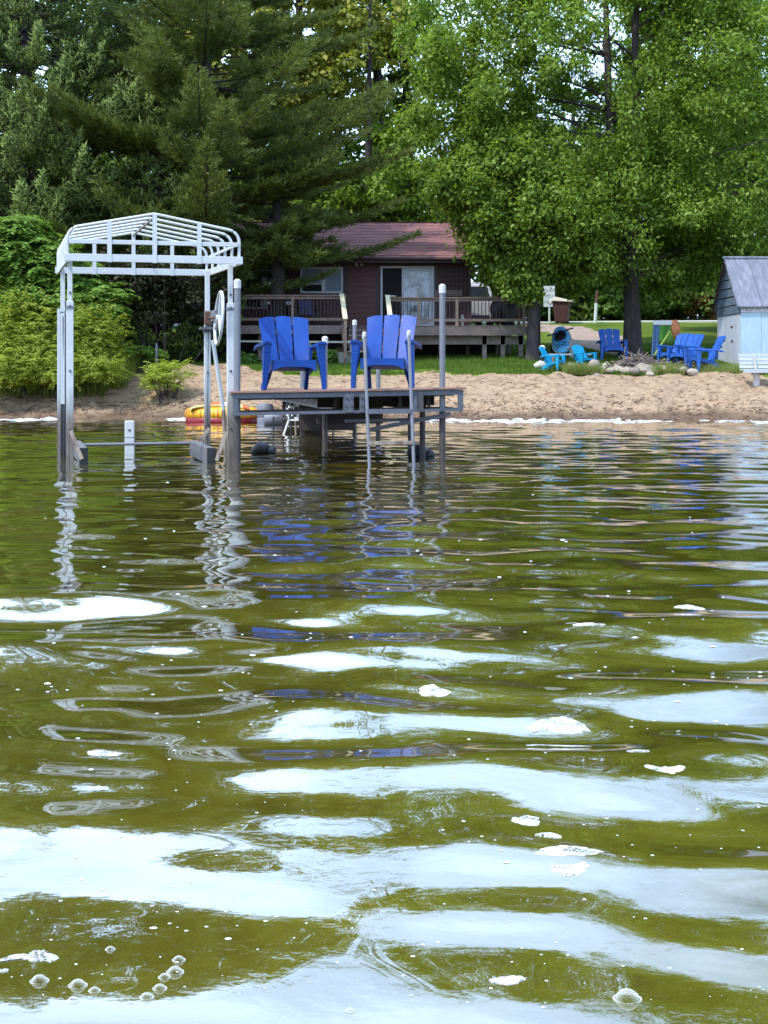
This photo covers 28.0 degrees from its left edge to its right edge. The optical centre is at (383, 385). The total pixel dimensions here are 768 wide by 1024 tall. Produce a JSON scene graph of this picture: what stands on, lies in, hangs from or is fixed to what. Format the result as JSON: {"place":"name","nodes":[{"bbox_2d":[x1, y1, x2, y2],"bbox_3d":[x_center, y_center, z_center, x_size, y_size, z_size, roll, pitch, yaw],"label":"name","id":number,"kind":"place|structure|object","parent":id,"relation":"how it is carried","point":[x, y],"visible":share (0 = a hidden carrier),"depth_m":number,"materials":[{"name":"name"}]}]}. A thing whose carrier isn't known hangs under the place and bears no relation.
{"place":"outdoors","nodes":[
{"label":"outdoors","id":0,"kind":"place"},
{"bbox_2d":[266,305,298,316],"bbox_3d":[-3.423,-2.340,52.000,1.100,0.720,0.840,0,0,0],"label":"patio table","id":1,"kind":"object","parent":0,"point":[297,306],"visible":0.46,"depth_m":51.63,"materials":[{"name":"black wood"}]},
{"bbox_2d":[0,419,767,1023],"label":"water","id":2,"kind":"structure","parent":0,"point":[314,797],"depth_m":4.32,"materials":[{"name":"liquid"}]},
{"bbox_2d":[0,950,58,962],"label":"foam patch","id":3,"kind":"object","parent":2,"relation":"on","point":[31,958],"visible":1,"depth_m":2.54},
{"bbox_2d":[88,750,122,755],"bbox_3d":[-0.721,0.947,3.963,0.098,0.006,0.053,0,0,0],"label":"foam patch","id":4,"kind":"object","parent":2,"relation":"on","point":[93,752],"visible":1,"depth_m":3.95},
{"bbox_2d":[125,421,134,453],"bbox_3d":[-3.506,1.020,21.197,0.132,1.060,0.066,0,0,-6],"label":"guide post","id":5,"kind":"object","parent":2,"relation":"in","point":[129,428],"visible":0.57,"depth_m":21.17,"materials":[{"name":"white paint"}]},
{"bbox_2d":[55,213,242,464],"bbox_3d":[-3.026,-0.184,19.760,2.247,3.869,3.073,0,0,-14],"label":"lift","id":6,"kind":"object","parent":2,"relation":"in","point":[70,447],"visible":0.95,"depth_m":19.06,"materials":[{"name":"white paint"}]},
{"bbox_2d":[185,402,256,422],"bbox_3d":[-4.101,0.735,39.193,1.951,0.610,1.533,0,0,0],"label":"inflatable","id":7,"kind":"object","parent":2,"relation":"on","point":[194,414],"visible":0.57,"depth_m":38.62,"materials":[{"name":"yellow plastic"}]},
{"bbox_2d":[251,440,275,453],"bbox_3d":[-1.679,0.890,21.462,0.365,0.237,0.198,0,0,-11],"label":"rock","id":8,"kind":"object","parent":2,"relation":"on","point":[260,447],"visible":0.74,"depth_m":21.40,"materials":[{"name":"grey stone"}]},
{"bbox_2d":[257,403,273,422],"bbox_3d":[-2.973,0.750,38.500,0.440,0.600,0.440,0,0,0],"label":"drum","id":9,"kind":"object","parent":2,"relation":"in","point":[264,406],"visible":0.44,"depth_m":38.33,"materials":[{"name":"grey plastic"}]},
{"bbox_2d":[264,415,281,424],"bbox_3d":[-2.590,0.800,36.500,0.480,0.400,0.370,0,0,0],"label":"drum","id":10,"kind":"object","parent":2,"relation":"in","point":[268,419],"visible":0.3,"depth_m":36.33,"materials":[{"name":"grey plastic"}]},
{"bbox_2d":[273,403,297,432],"bbox_3d":[-1.927,0.860,31.059,0.428,0.980,0.563,0,0,25],"label":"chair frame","id":11,"kind":"object","parent":2,"relation":"in","point":[284,417],"visible":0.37,"depth_m":31.12,"materials":[{"name":"metal"}]},
{"bbox_2d":[283,404,333,434],"bbox_3d":[-1.497,0.784,30.009,1.017,0.950,0.754,0,0,12],"label":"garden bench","id":12,"kind":"object","parent":2,"relation":"in","point":[295,419],"visible":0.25,"depth_m":29.98,"materials":[{"name":"white plastic"}]},
{"bbox_2d":[230,279,465,466],"bbox_3d":[-1.762,0.250,30.264,2.840,3.201,24.790,0,0,-7],"label":"dock","id":13,"kind":"object","parent":2,"relation":"in","point":[326,410],"visible":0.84,"depth_m":18.63,"materials":[{"name":"metal"}]},
{"bbox_2d":[254,316,326,390],"bbox_3d":[-1.186,-0.391,19.180,0.825,0.980,0.864,0,0,-14],"label":"adirondack chair","id":14,"kind":"object","parent":13,"relation":"on","point":[286,356],"visible":1,"depth_m":19.37,"materials":[{"name":"blue plastic"}]},
{"bbox_2d":[350,314,421,390],"bbox_3d":[0.041,-0.412,19.211,0.825,0.980,0.864,0,0,9],"label":"adirondack chair","id":15,"kind":"object","parent":13,"relation":"on","point":[391,325],"visible":0.84,"depth_m":19.41,"materials":[{"name":"blue plastic"}]},
{"bbox_2d":[0,482,764,1007],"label":"foam specks","id":16,"kind":"object","parent":2,"relation":"on","point":[360,750],"visible":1,"depth_m":3.20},
{"bbox_2d":[1,417,767,422],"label":"shore foam","id":17,"kind":"object","parent":2,"relation":"on","point":[543,419],"visible":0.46,"depth_m":40.79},
{"bbox_2d":[407,445,434,456],"bbox_3d":[0.484,0.893,20.239,0.386,0.224,0.207,0,0,-11],"label":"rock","id":18,"kind":"object","parent":2,"relation":"on","point":[429,453],"visible":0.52,"depth_m":20.16,"materials":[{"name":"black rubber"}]},
{"bbox_2d":[419,684,450,696],"bbox_3d":[0.145,0.948,4.769,0.098,0.012,0.152,0,0,-28],"label":"foam patch","id":19,"kind":"object","parent":2,"relation":"on","point":[425,692],"visible":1,"depth_m":4.76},
{"bbox_2d":[489,975,525,984],"bbox_3d":[0.197,0.947,2.448,0.059,0.006,0.038,0,0,-23],"label":"foam patch","id":20,"kind":"object","parent":2,"relation":"on","point":[509,980],"visible":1,"depth_m":2.45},
{"bbox_2d":[511,815,539,825],"bbox_3d":[0.311,0.955,3.376,0.066,0.006,0.086,0,0,0],"label":"foam patch","id":21,"kind":"object","parent":2,"relation":"on","point":[523,821],"visible":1,"depth_m":3.37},
{"bbox_2d":[535,833,561,837],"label":"foam patch","id":22,"kind":"object","parent":2,"relation":"on","point":[553,835],"visible":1,"depth_m":3.24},
{"bbox_2d":[526,716,590,733],"bbox_3d":[0.486,0.958,4.336,0.184,0.016,0.171,0,0,0],"label":"foam patch","id":23,"kind":"object","parent":2,"relation":"on","point":[533,727],"visible":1,"depth_m":4.31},
{"bbox_2d":[534,845,599,855],"bbox_3d":[0.372,0.946,3.127,0.143,0.005,0.072,0,0,0],"label":"foam patch","id":24,"kind":"object","parent":2,"relation":"on","point":[555,851],"visible":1,"depth_m":3.12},
{"bbox_2d":[550,862,589,875],"bbox_3d":[0.367,0.949,3.013,0.082,0.008,0.074,0,0,0],"label":"foam patch","id":25,"kind":"object","parent":2,"relation":"on","point":[579,868],"visible":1,"depth_m":3.01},
{"bbox_2d":[573,623,605,625],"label":"foam patch","id":26,"kind":"object","parent":2,"relation":"on","point":[581,624],"visible":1,"depth_m":6.05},
{"bbox_2d":[644,765,684,772],"bbox_3d":[0.693,0.941,3.769,0.105,0.007,0.081,0,0,0],"label":"foam patch","id":27,"kind":"object","parent":2,"relation":"on","point":[674,769],"visible":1,"depth_m":3.77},
{"bbox_2d":[674,605,704,609],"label":"foam patch","id":28,"kind":"object","parent":2,"relation":"on","point":[690,607],"visible":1,"depth_m":6.56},
{"bbox_2d":[0,363,767,420],"bbox_3d":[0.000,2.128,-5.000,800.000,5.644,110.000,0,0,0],"label":"beach","id":29,"kind":"structure","parent":0,"point":[597,389],"depth_m":43.62,"materials":[{"name":"sand"}]},
{"bbox_2d":[0,365,135,397],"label":"bank grass","id":30,"kind":"structure","parent":29,"relation":"on","point":[91,388],"depth_m":44.60,"materials":[{"name":"plant"}]},
{"bbox_2d":[0,283,139,401],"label":"weed thicket","id":31,"kind":"object","parent":29,"relation":"on","point":[24,356],"visible":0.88,"depth_m":43.92,"materials":[{"name":"green plant"}]},
{"bbox_2d":[0,213,141,344],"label":"sumac bush","id":32,"kind":"object","parent":29,"relation":"on","point":[19,255],"visible":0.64,"depth_m":45.03,"materials":[{"name":"green plant"}]},
{"bbox_2d":[0,327,143,389],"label":"tall weeds","id":33,"kind":"object","parent":29,"relation":"on","point":[129,365],"visible":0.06,"depth_m":45.70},
{"bbox_2d":[125,345,168,375],"bbox_3d":[-7.135,-0.725,46.342,1.329,1.091,1.020,0,0,0],"label":"beach shrub","id":34,"kind":"object","parent":29,"relation":"on","point":[147,353],"visible":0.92,"depth_m":46.20,"materials":[{"name":"green plant"}]},
{"bbox_2d":[130,358,198,402],"bbox_3d":[-6.402,-0.129,44.261,1.777,1.353,1.839,0,0,33],"label":"beach shrub","id":35,"kind":"object","parent":29,"relation":"on","point":[158,376],"visible":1,"depth_m":44.22,"materials":[{"name":"green plant"}]},
{"bbox_2d":[687,368,698,375],"bbox_3d":[9.105,-0.370,45.301,0.370,0.278,0.349,0,0,22],"label":"stone","id":36,"kind":"object","parent":29,"relation":"on","point":[692,372],"visible":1,"depth_m":45.18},
{"bbox_2d":[738,353,767,385],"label":"bench","id":37,"kind":"object","parent":29,"relation":"on","point":[755,365],"visible":0.98,"depth_m":43.39,"materials":[{"name":"white paint"}]},
{"bbox_2d":[1,0,767,315],"label":"sky","id":38,"kind":"structure","parent":0,"point":[308,32],"materials":[{"name":"white"}]},
{"bbox_2d":[173,320,716,325],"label":"road","id":39,"kind":"structure","parent":0,"point":[695,321],"depth_m":70.20,"materials":[{"name":"asphalt"}]},
{"bbox_2d":[124,318,767,376],"bbox_3d":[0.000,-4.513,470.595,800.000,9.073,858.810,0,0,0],"label":"lawn","id":40,"kind":"structure","parent":0,"point":[708,331],"depth_m":60.28,"materials":[{"name":"plant"}]},
{"bbox_2d":[0,0,194,340],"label":"spruce tree","id":41,"kind":"object","parent":40,"relation":"on","point":[30,175],"visible":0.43,"depth_m":49.65,"materials":[{"name":"green plant"}]},
{"bbox_2d":[0,0,198,169],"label":"beech tree","id":42,"kind":"object","parent":40,"relation":"on","point":[90,19],"visible":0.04,"depth_m":66.99,"materials":[{"name":"green plant"}]},
{"bbox_2d":[47,152,162,251],"bbox_3d":[-11.294,-5.481,60.941,7.440,7.833,4.551,0,0,0],"label":"dark shrub","id":43,"kind":"object","parent":40,"relation":"on","point":[97,164],"visible":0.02,"depth_m":60.50,"materials":[{"name":"green plant"}]},
{"bbox_2d":[77,88,250,360],"bbox_3d":[-7.488,-5.289,50.452,6.316,9.373,6.106,0,0,0],"label":"spruce tree","id":44,"kind":"object","parent":40,"relation":"on","point":[157,172],"visible":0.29,"depth_m":49.87,"materials":[{"name":"green plant"}]},
{"bbox_2d":[87,244,250,371],"bbox_3d":[-7.009,-2.352,47.706,5.686,3.973,2.912,0,0,-24],"label":"dark shrub","id":45,"kind":"object","parent":40,"relation":"on","point":[143,284],"visible":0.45,"depth_m":47.18,"materials":[{"name":"green plant"}]},
{"bbox_2d":[47,0,294,323],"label":"alder tree","id":46,"kind":"object","parent":40,"relation":"on","point":[131,3],"depth_m":72.02,"materials":[{"name":"green plant"}]},
{"bbox_2d":[149,166,250,328],"bbox_3d":[-8.463,-5.377,61.974,7.274,7.277,4.246,0,0,0],"label":"dark shrub","id":47,"kind":"object","parent":40,"relation":"on","point":[166,197],"visible":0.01,"depth_m":61.40,"materials":[{"name":"green plant"}]},
{"bbox_2d":[1,0,424,360],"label":"pine tree","id":48,"kind":"object","parent":40,"relation":"on","point":[190,103],"visible":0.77,"depth_m":49.36,"materials":[{"name":"green plant"}]},
{"bbox_2d":[182,253,287,360],"bbox_3d":[-5.437,-2.660,52.032,4.109,3.819,2.430,0,0,-43],"label":"dark shrub","id":49,"kind":"object","parent":40,"relation":"on","point":[218,349],"visible":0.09,"depth_m":51.29,"materials":[{"name":"green plant"}]},
{"bbox_2d":[218,351,261,362],"bbox_3d":[-4.707,-0.896,50.337,1.559,0.532,1.258,0,0,0],"label":"hosta","id":50,"kind":"object","parent":40,"relation":"on","point":[249,357],"visible":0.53,"depth_m":50.15,"materials":[{"name":"green plant"}]},
{"bbox_2d":[241,202,287,221],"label":"dark shrub","id":51,"kind":"object","parent":40,"relation":"on","point":[264,207],"depth_m":65.53,"materials":[{"name":"green plant"}]},
{"bbox_2d":[215,156,348,359],"bbox_3d":[-3.623,-4.217,51.267,5.033,6.984,5.505,0,0,0],"label":"pine tree","id":52,"kind":"object","parent":40,"relation":"on","point":[280,250],"visible":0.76,"depth_m":50.78,"materials":[{"name":"green plant"}]},
{"bbox_2d":[241,340,350,361],"bbox_3d":[-2.904,-0.997,49.642,3.882,0.903,0.135,0,0,0],"label":"edging rail","id":53,"kind":"object","parent":40,"relation":"on","point":[310,342],"visible":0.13,"depth_m":49.58,"materials":[{"name":"white metal"}]},
{"bbox_2d":[181,57,412,215],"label":"linden tree","id":54,"kind":"object","parent":40,"relation":"on","point":[347,155],"visible":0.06,"depth_m":71.18,"materials":[{"name":"green plant"}]},
{"bbox_2d":[184,0,418,158],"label":"poplar tree","id":55,"kind":"object","parent":40,"relation":"on","point":[329,65],"visible":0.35,"depth_m":66.75,"materials":[{"name":"green plant"}]},
{"bbox_2d":[312,350,337,361],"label":"hosta","id":56,"kind":"object","parent":40,"relation":"on","point":[315,357],"visible":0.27,"depth_m":49.98,"materials":[{"name":"green plant"}]},
{"bbox_2d":[312,349,340,363],"bbox_3d":[-1.759,-0.938,50.295,1.295,0.546,1.231,0,0,0],"label":"hosta","id":57,"kind":"object","parent":40,"relation":"on","point":[331,351],"visible":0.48,"depth_m":49.98,"materials":[{"name":"green plant"}]},
{"bbox_2d":[180,222,475,355],"bbox_3d":[-1.750,-3.377,57.422,10.740,5.453,8.455,0,0,0],"label":"cabin","id":58,"kind":"object","parent":40,"relation":"on","point":[424,265],"visible":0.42,"depth_m":53.99,"materials":[{"name":"red"}]},
{"bbox_2d":[241,274,270,308],"bbox_3d":[-4.470,-3.495,53.977,1.284,1.658,0.105,0,0,0],"label":"window","id":59,"kind":"structure","parent":58,"relation":"in","point":[266,278],"depth_m":53.99,"materials":[{"name":"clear glass"}]},
{"bbox_2d":[300,267,342,293],"bbox_3d":[-2.186,-3.682,53.977,1.495,0.927,0.105,0,0,0],"label":"window","id":60,"kind":"structure","parent":58,"relation":"in","point":[333,284],"depth_m":53.97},
{"bbox_2d":[381,266,433,324],"bbox_3d":[0.821,-3.079,53.972,1.886,2.198,0.115,0,0,0],"label":"sliding door","id":61,"kind":"structure","parent":58,"relation":"in","point":[398,281],"depth_m":53.96,"materials":[{"name":"glass"}]},
{"bbox_2d":[336,343,350,362],"bbox_3d":[-1.282,-1.041,49.800,0.560,0.692,0.560,0,0,0],"label":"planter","id":62,"kind":"object","parent":40,"relation":"on","point":[340,355],"visible":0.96,"depth_m":49.66,"materials":[{"name":"grey concrete"}]},
{"bbox_2d":[268,0,450,221],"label":"oak tree","id":63,"kind":"object","parent":40,"relation":"on","point":[398,178],"visible":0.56,"depth_m":64.98,"materials":[{"name":"green plant"}]},
{"bbox_2d":[215,293,526,363],"bbox_3d":[-0.425,-1.820,51.705,10.350,2.427,4.579,0,0,0],"label":"porch","id":64,"kind":"object","parent":40,"relation":"on","point":[484,345],"visible":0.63,"depth_m":51.02,"materials":[{"name":"wood"}]},
{"bbox_2d":[298,299,319,324],"bbox_3d":[-2.569,-2.449,52.257,0.568,0.942,0.601,0,0,-29],"label":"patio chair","id":65,"kind":"object","parent":64,"relation":"on","point":[302,307],"visible":0.64,"depth_m":52.41,"materials":[{"name":"blue plastic"}]},
{"bbox_2d":[490,293,516,324],"bbox_3d":[4.073,-2.587,51.923,0.966,1.487,0.647,0,0,17],"label":"covered grill","id":66,"kind":"object","parent":64,"relation":"on","point":[501,312],"visible":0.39,"depth_m":51.69,"materials":[{"name":"black fabric"}]},
{"bbox_2d":[307,0,439,196],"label":"birch tree","id":67,"kind":"object","parent":40,"relation":"on","point":[377,75],"visible":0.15,"depth_m":71.81,"materials":[{"name":"green plant"}]},
{"bbox_2d":[356,0,466,203],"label":"aspen tree","id":68,"kind":"object","parent":40,"relation":"on","point":[393,77],"visible":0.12,"depth_m":73.36,"materials":[{"name":"green plant"}]},
{"bbox_2d":[142,171,700,321],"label":"woods","id":69,"kind":"object","parent":40,"relation":"on","point":[576,308],"visible":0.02,"depth_m":75.91,"materials":[{"name":"green plant"}]},
{"bbox_2d":[385,150,463,221],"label":"cherry tree","id":70,"kind":"object","parent":40,"relation":"on","point":[432,208],"visible":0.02,"depth_m":83.51,"materials":[{"name":"green plant"}]},
{"bbox_2d":[129,341,766,374],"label":"grass","id":71,"kind":"structure","parent":40,"relation":"on","point":[418,361],"depth_m":48.85,"materials":[{"name":"plant"}]},
{"bbox_2d":[155,343,157,362],"bbox_3d":[-6.806,-0.949,46.000,0.065,0.595,0.065,0,0,22],"label":"stake","id":72,"kind":"object","parent":71,"relation":"on","point":[156,351],"visible":0.89,"depth_m":45.98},
{"bbox_2d":[471,282,493,324],"bbox_3d":[3.358,-3.223,64.428,1.940,1.980,4.535,0,0,-6],"label":"van","id":73,"kind":"object","parent":40,"relation":"on","point":[477,290],"visible":0.19,"depth_m":62.43,"materials":[{"name":"grey paint"}]},
{"bbox_2d":[417,123,587,359],"bbox_3d":[3.886,-4.590,50.180,5.632,7.722,5.168,0,0,0],"label":"ash tree","id":74,"kind":"object","parent":40,"relation":"on","point":[519,271],"visible":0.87,"depth_m":49.13,"materials":[{"name":"green plant"}]},
{"bbox_2d":[475,278,553,320],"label":"wood shrub","id":75,"kind":"object","parent":40,"relation":"on","point":[542,318],"visible":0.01,"depth_m":77.72,"materials":[{"name":"green plant"}]},
{"bbox_2d":[534,360,545,367],"bbox_3d":[4.771,-0.587,47.005,0.410,0.341,0.326,0,0,0],"label":"stone","id":76,"kind":"object","parent":40,"relation":"on","point":[538,364],"visible":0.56,"depth_m":46.88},
{"bbox_2d":[465,147,622,345],"bbox_3d":[5.843,-4.944,53.807,6.127,7.283,5.710,0,0,0],"label":"young maple","id":77,"kind":"object","parent":40,"relation":"on","point":[482,273],"visible":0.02,"depth_m":52.21,"materials":[{"name":"green plant"}]},
{"bbox_2d":[544,286,554,322],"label":"sign","id":78,"kind":"object","parent":40,"relation":"on","point":[550,294],"visible":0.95,"depth_m":69.98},
{"bbox_2d":[539,346,565,369],"bbox_3d":[5.039,-0.796,46.223,0.691,0.760,0.628,0,0,28],"label":"child chair","id":79,"kind":"object","parent":40,"relation":"on","point":[548,359],"visible":0.95,"depth_m":46.14,"materials":[{"name":"teal plastic"}]},
{"bbox_2d":[547,326,573,355],"bbox_3d":[6.045,-1.468,52.157,0.879,1.157,2.101,0,0,0],"label":"kayak","id":80,"kind":"object","parent":40,"relation":"on","point":[561,336],"visible":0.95,"depth_m":52.20,"materials":[{"name":"blue plastic"}]},
{"bbox_2d":[549,297,572,323],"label":"trash bin","id":81,"kind":"object","parent":40,"relation":"on","point":[561,308],"visible":0.98,"depth_m":69.30,"materials":[{"name":"brown plastic"}]},
{"bbox_2d":[481,78,647,320],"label":"walnut tree","id":82,"kind":"object","parent":40,"relation":"on","point":[562,108],"visible":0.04,"depth_m":75.22,"materials":[{"name":"green plant"}]},
{"bbox_2d":[540,269,589,320],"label":"wood shrub","id":83,"kind":"object","parent":40,"relation":"on","point":[543,313],"visible":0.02,"depth_m":77.22,"materials":[{"name":"green plant"}]},
{"bbox_2d":[569,339,580,358],"bbox_3d":[6.396,-1.173,51.500,0.390,0.760,0.120,0,0,0],"label":"short post","id":84,"kind":"object","parent":40,"relation":"on","point":[572,342],"visible":0.52,"depth_m":51.44,"materials":[{"name":"grey wood"}]},
{"bbox_2d":[390,0,767,356],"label":"maple tree","id":85,"kind":"object","parent":40,"relation":"on","point":[653,169],"visible":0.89,"depth_m":50.05,"materials":[{"name":"green plant"}]},
{"bbox_2d":[571,345,596,364],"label":"child chair","id":86,"kind":"object","parent":40,"relation":"on","point":[579,353],"visible":0.84,"depth_m":47.68,"materials":[{"name":"teal plastic"}]},
{"bbox_2d":[551,262,623,318],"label":"wood shrub","id":87,"kind":"object","parent":40,"relation":"on","point":[588,297],"visible":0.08,"depth_m":77.45,"materials":[{"name":"green plant"}]},
{"bbox_2d":[588,358,599,366],"bbox_3d":[6.300,-0.496,46.189,0.479,0.644,0.630,0,0,16],"label":"stone","id":88,"kind":"object","parent":40,"relation":"on","point":[596,362],"visible":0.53,"depth_m":46.00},
{"bbox_2d":[593,291,598,322],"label":"marker post","id":89,"kind":"object","parent":40,"relation":"on","point":[596,308],"visible":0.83,"depth_m":69.94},
{"bbox_2d":[605,367,614,373],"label":"stone","id":90,"kind":"object","parent":40,"relation":"on","point":[609,369],"visible":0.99,"depth_m":45.79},
{"bbox_2d":[596,329,627,359],"bbox_3d":[7.482,-1.330,50.569,0.924,1.097,0.968,0,0,-4],"label":"adirondack chair","id":91,"kind":"object","parent":40,"relation":"on","point":[609,346],"visible":0.98,"depth_m":50.77,"materials":[{"name":"blue plastic"}]},
{"bbox_2d":[618,367,628,373],"bbox_3d":[7.183,-0.417,45.700,0.394,0.269,0.364,0,0,-12],"label":"stone","id":92,"kind":"object","parent":40,"relation":"on","point":[624,370],"visible":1,"depth_m":45.60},
{"bbox_2d":[580,261,669,319],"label":"wood shrub","id":93,"kind":"object","parent":40,"relation":"on","point":[612,302],"visible":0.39,"depth_m":76.71,"materials":[{"name":"green plant"}]},
{"bbox_2d":[628,367,640,375],"bbox_3d":[7.416,-0.407,45.629,0.383,0.287,0.403,0,0,3],"label":"stone","id":94,"kind":"object","parent":40,"relation":"on","point":[634,370],"visible":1,"depth_m":45.47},
{"bbox_2d":[575,346,700,367],"bbox_3d":[7.710,-0.654,46.532,3.973,1.044,1.753,0,0,0],"label":"brush pile","id":95,"kind":"object","parent":40,"relation":"on","point":[633,361],"visible":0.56,"depth_m":46.35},
{"bbox_2d":[635,363,655,375],"bbox_3d":[7.775,-0.469,45.696,0.669,0.394,0.472,0,0,19],"label":"stone","id":96,"kind":"object","parent":40,"relation":"on","point":[643,367],"visible":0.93,"depth_m":45.53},
{"bbox_2d":[651,331,670,360],"bbox_3d":[8.765,-1.250,48.669,0.990,0.963,0.117,0,0,-40],"label":"leaning pole","id":97,"kind":"object","parent":40,"relation":"on","point":[653,356],"visible":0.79,"depth_m":48.71,"materials":[{"name":"yellow"}]},
{"bbox_2d":[621,268,702,319],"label":"wood shrub","id":98,"kind":"object","parent":40,"relation":"on","point":[672,305],"visible":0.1,"depth_m":77.27,"materials":[{"name":"green plant"}]},
{"bbox_2d":[560,359,767,374],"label":"tall grass","id":99,"kind":"structure","parent":40,"relation":"on","point":[580,369],"depth_m":45.48,"materials":[{"name":"plant"}]},
{"bbox_2d":[651,319,679,355],"bbox_3d":[9.010,-1.473,49.208,0.925,1.287,0.238,0,0,0],"label":"cloth frame","id":100,"kind":"object","parent":40,"relation":"on","point":[661,329],"visible":0.9,"depth_m":49.16,"materials":[{"name":"fabric"}]},
{"bbox_2d":[656,333,691,363],"bbox_3d":[9.148,-1.105,48.041,0.933,1.058,0.891,0,0,-38],"label":"adirondack chair","id":101,"kind":"object","parent":40,"relation":"on","point":[681,340],"visible":0.69,"depth_m":48.12,"materials":[{"name":"blue plastic"}]},
{"bbox_2d":[666,334,704,363],"bbox_3d":[9.338,-1.061,47.435,0.933,1.058,0.891,0,0,-32],"label":"adirondack chair","id":102,"kind":"object","parent":40,"relation":"on","point":[694,341],"visible":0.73,"depth_m":47.48,"materials":[{"name":"blue plastic"}]},
{"bbox_2d":[612,1,767,170],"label":"hickory tree","id":103,"kind":"object","parent":40,"relation":"on","point":[615,22],"visible":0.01,"depth_m":67.95,"materials":[{"name":"green plant"}]},
{"bbox_2d":[663,251,716,319],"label":"wood shrub","id":104,"kind":"object","parent":40,"relation":"on","point":[684,306],"visible":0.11,"depth_m":77.22,"materials":[{"name":"green plant"}]},
{"bbox_2d":[684,294,716,319],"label":"wood shrub","id":105,"kind":"object","parent":40,"relation":"on","point":[710,315],"visible":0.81,"depth_m":76.10,"materials":[{"name":"green plant"}]},
{"bbox_2d":[677,238,728,316],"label":"wood shrub","id":106,"kind":"object","parent":40,"relation":"on","point":[708,291],"visible":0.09,"depth_m":76.15,"materials":[{"name":"green plant"}]},
{"bbox_2d":[687,336,725,370],"bbox_3d":[9.623,-0.928,45.707,0.968,1.097,0.924,0,0,-6],"label":"adirondack chair","id":107,"kind":"object","parent":40,"relation":"on","point":[714,350],"visible":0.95,"depth_m":45.54,"materials":[{"name":"blue plastic"}]},
{"bbox_2d":[657,77,767,294],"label":"elm tree","id":108,"kind":"object","parent":40,"relation":"on","point":[745,164],"visible":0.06,"depth_m":60.94,"materials":[{"name":"green plant"}]},
{"bbox_2d":[712,256,767,364],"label":"shed","id":109,"kind":"structure","parent":40,"relation":"on","point":[740,306],"depth_m":47.65,"materials":[{"name":"paint"}]},
{"bbox_2d":[526,324,622,354],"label":"driveway","id":110,"kind":"structure","parent":0,"point":[588,337],"depth_m":62.65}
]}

